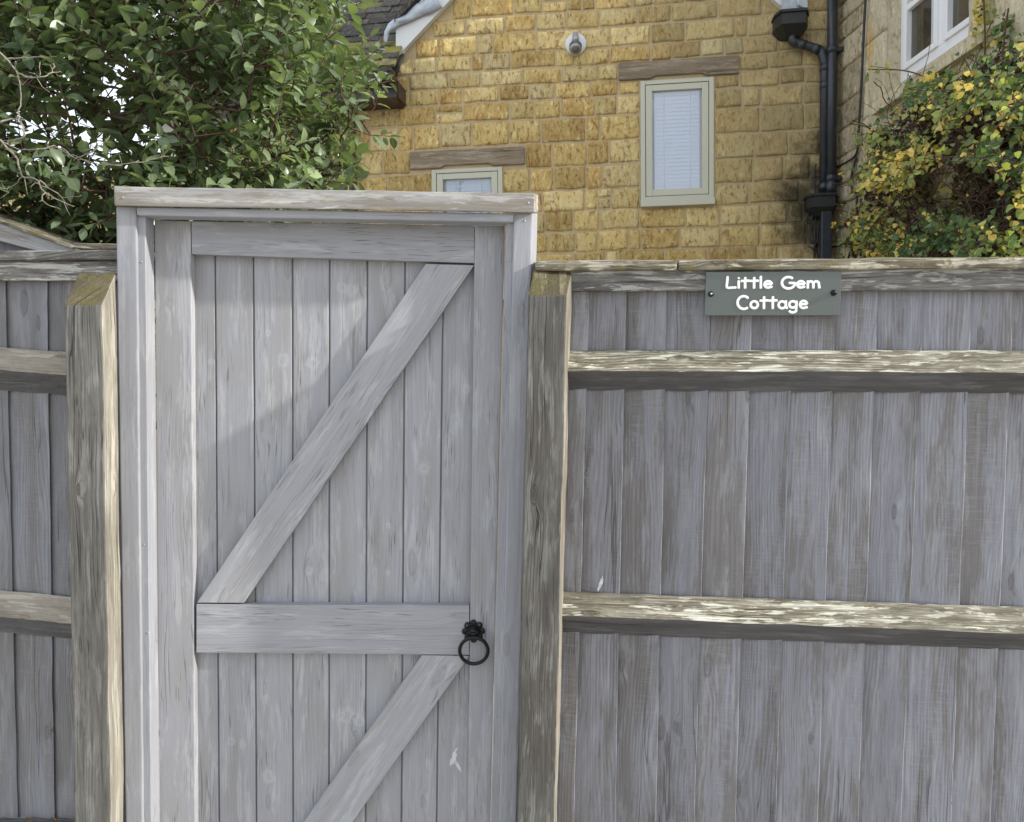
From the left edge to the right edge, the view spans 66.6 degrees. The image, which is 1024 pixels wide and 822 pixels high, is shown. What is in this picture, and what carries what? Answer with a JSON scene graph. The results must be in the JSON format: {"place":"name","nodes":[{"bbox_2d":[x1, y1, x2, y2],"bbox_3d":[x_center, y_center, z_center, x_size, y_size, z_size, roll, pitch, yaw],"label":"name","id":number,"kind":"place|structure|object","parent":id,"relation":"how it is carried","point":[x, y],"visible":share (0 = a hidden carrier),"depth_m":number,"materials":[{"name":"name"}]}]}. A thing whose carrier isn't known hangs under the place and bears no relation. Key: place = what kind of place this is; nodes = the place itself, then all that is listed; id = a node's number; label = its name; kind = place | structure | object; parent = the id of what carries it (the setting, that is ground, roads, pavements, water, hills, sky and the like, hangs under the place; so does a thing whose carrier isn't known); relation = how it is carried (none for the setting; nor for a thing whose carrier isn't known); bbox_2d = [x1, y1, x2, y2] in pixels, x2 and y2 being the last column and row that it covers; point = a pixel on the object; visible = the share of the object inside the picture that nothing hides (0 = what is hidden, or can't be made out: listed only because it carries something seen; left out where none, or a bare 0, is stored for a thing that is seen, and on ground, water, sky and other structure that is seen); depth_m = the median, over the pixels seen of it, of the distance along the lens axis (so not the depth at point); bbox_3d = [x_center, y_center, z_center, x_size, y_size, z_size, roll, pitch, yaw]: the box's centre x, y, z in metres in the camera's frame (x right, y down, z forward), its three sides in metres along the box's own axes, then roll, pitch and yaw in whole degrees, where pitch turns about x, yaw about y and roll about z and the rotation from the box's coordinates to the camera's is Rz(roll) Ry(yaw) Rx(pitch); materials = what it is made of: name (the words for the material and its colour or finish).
{"place":"outdoors","nodes":[
{"label":"outdoors","id":0,"kind":"place"},
{"bbox_2d":[0,212,154,259],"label":"shed","id":1,"kind":"structure","parent":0,"point":[15,234],"depth_m":2.42,"materials":[{"name":"grey wood"}]},
{"bbox_2d":[6,1,176,174],"label":"sky","id":2,"kind":"structure","parent":0,"point":[85,137],"materials":[{"name":"white"}]},
{"bbox_2d":[0,172,206,557],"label":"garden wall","id":3,"kind":"structure","parent":0,"point":[10,201],"depth_m":6.50,"materials":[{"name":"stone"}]},
{"bbox_2d":[162,19,228,169],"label":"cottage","id":4,"kind":"structure","parent":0,"point":[166,128],"depth_m":10.25,"materials":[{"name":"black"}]},
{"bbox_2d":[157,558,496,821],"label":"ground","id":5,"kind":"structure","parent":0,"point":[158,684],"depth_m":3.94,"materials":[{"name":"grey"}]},
{"bbox_2d":[0,250,125,821],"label":"fence","id":6,"kind":"object","parent":5,"relation":"on","point":[62,738],"visible":0.94,"depth_m":2.08,"materials":[{"name":"grey wood"}]},
{"bbox_2d":[0,52,168,214],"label":"bare shrub","id":7,"kind":"object","parent":5,"relation":"on","point":[20,121],"visible":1,"depth_m":2.40,"materials":[{"name":"plant"}]},
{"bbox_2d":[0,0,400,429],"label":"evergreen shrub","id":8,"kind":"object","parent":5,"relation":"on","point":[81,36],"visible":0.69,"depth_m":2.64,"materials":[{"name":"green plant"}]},
{"bbox_2d":[114,186,537,821],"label":"gateway","id":9,"kind":"object","parent":5,"relation":"on","point":[138,210],"visible":0.9,"depth_m":2.00,"materials":[{"name":"grey wood"}]},
{"bbox_2d":[155,220,504,821],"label":"gate","id":10,"kind":"structure","parent":9,"relation":"attached to","point":[328,396],"depth_m":2.09,"materials":[{"name":"grey wood"}]},
{"bbox_2d":[517,257,1023,821],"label":"fence","id":11,"kind":"object","parent":5,"relation":"on","point":[771,569],"visible":0.96,"depth_m":1.96,"materials":[{"name":"grey wood"}]},
{"bbox_2d":[704,272,841,315],"bbox_3d":[0.637,-0.287,1.905,0.325,0.113,0.015,0,3,6],"label":"name plate","id":12,"kind":"object","parent":11,"relation":"attached to","point":[772,293],"visible":1,"depth_m":1.91,"materials":[{"name":"grey metal"}]},
{"bbox_2d":[832,0,1023,258],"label":"stone house","id":13,"kind":"structure","parent":5,"relation":"on","point":[894,33],"depth_m":4.92,"materials":[{"name":"beige stone"}]},
{"bbox_2d":[831,0,1023,258],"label":"climbing plant","id":14,"kind":"object","parent":13,"relation":"attached to","point":[970,234],"visible":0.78,"depth_m":3.78,"materials":[{"name":"green plant"}]},
{"bbox_2d":[900,0,968,82],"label":"window","id":15,"kind":"structure","parent":13,"relation":"in","point":[947,21],"depth_m":4.64,"materials":[{"name":"white plastic"}]},
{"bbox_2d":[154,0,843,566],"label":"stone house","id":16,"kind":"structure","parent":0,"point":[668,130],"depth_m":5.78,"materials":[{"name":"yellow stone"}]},
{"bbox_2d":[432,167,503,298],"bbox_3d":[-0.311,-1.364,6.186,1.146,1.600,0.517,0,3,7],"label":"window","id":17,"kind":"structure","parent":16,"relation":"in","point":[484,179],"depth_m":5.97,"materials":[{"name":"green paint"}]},
{"bbox_2d":[565,31,585,55],"bbox_3d":[0.468,-2.710,5.732,0.156,0.166,0.131,0,3,7],"label":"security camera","id":18,"kind":"object","parent":16,"relation":"attached to","point":[575,43],"visible":1,"depth_m":5.73,"materials":[{"name":"white paint"}]},
{"bbox_2d":[640,77,714,207],"bbox_3d":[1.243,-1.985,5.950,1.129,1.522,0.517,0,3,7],"label":"window","id":19,"kind":"structure","parent":16,"relation":"in","point":[677,115],"depth_m":5.76,"materials":[{"name":"green paint"}]}
]}

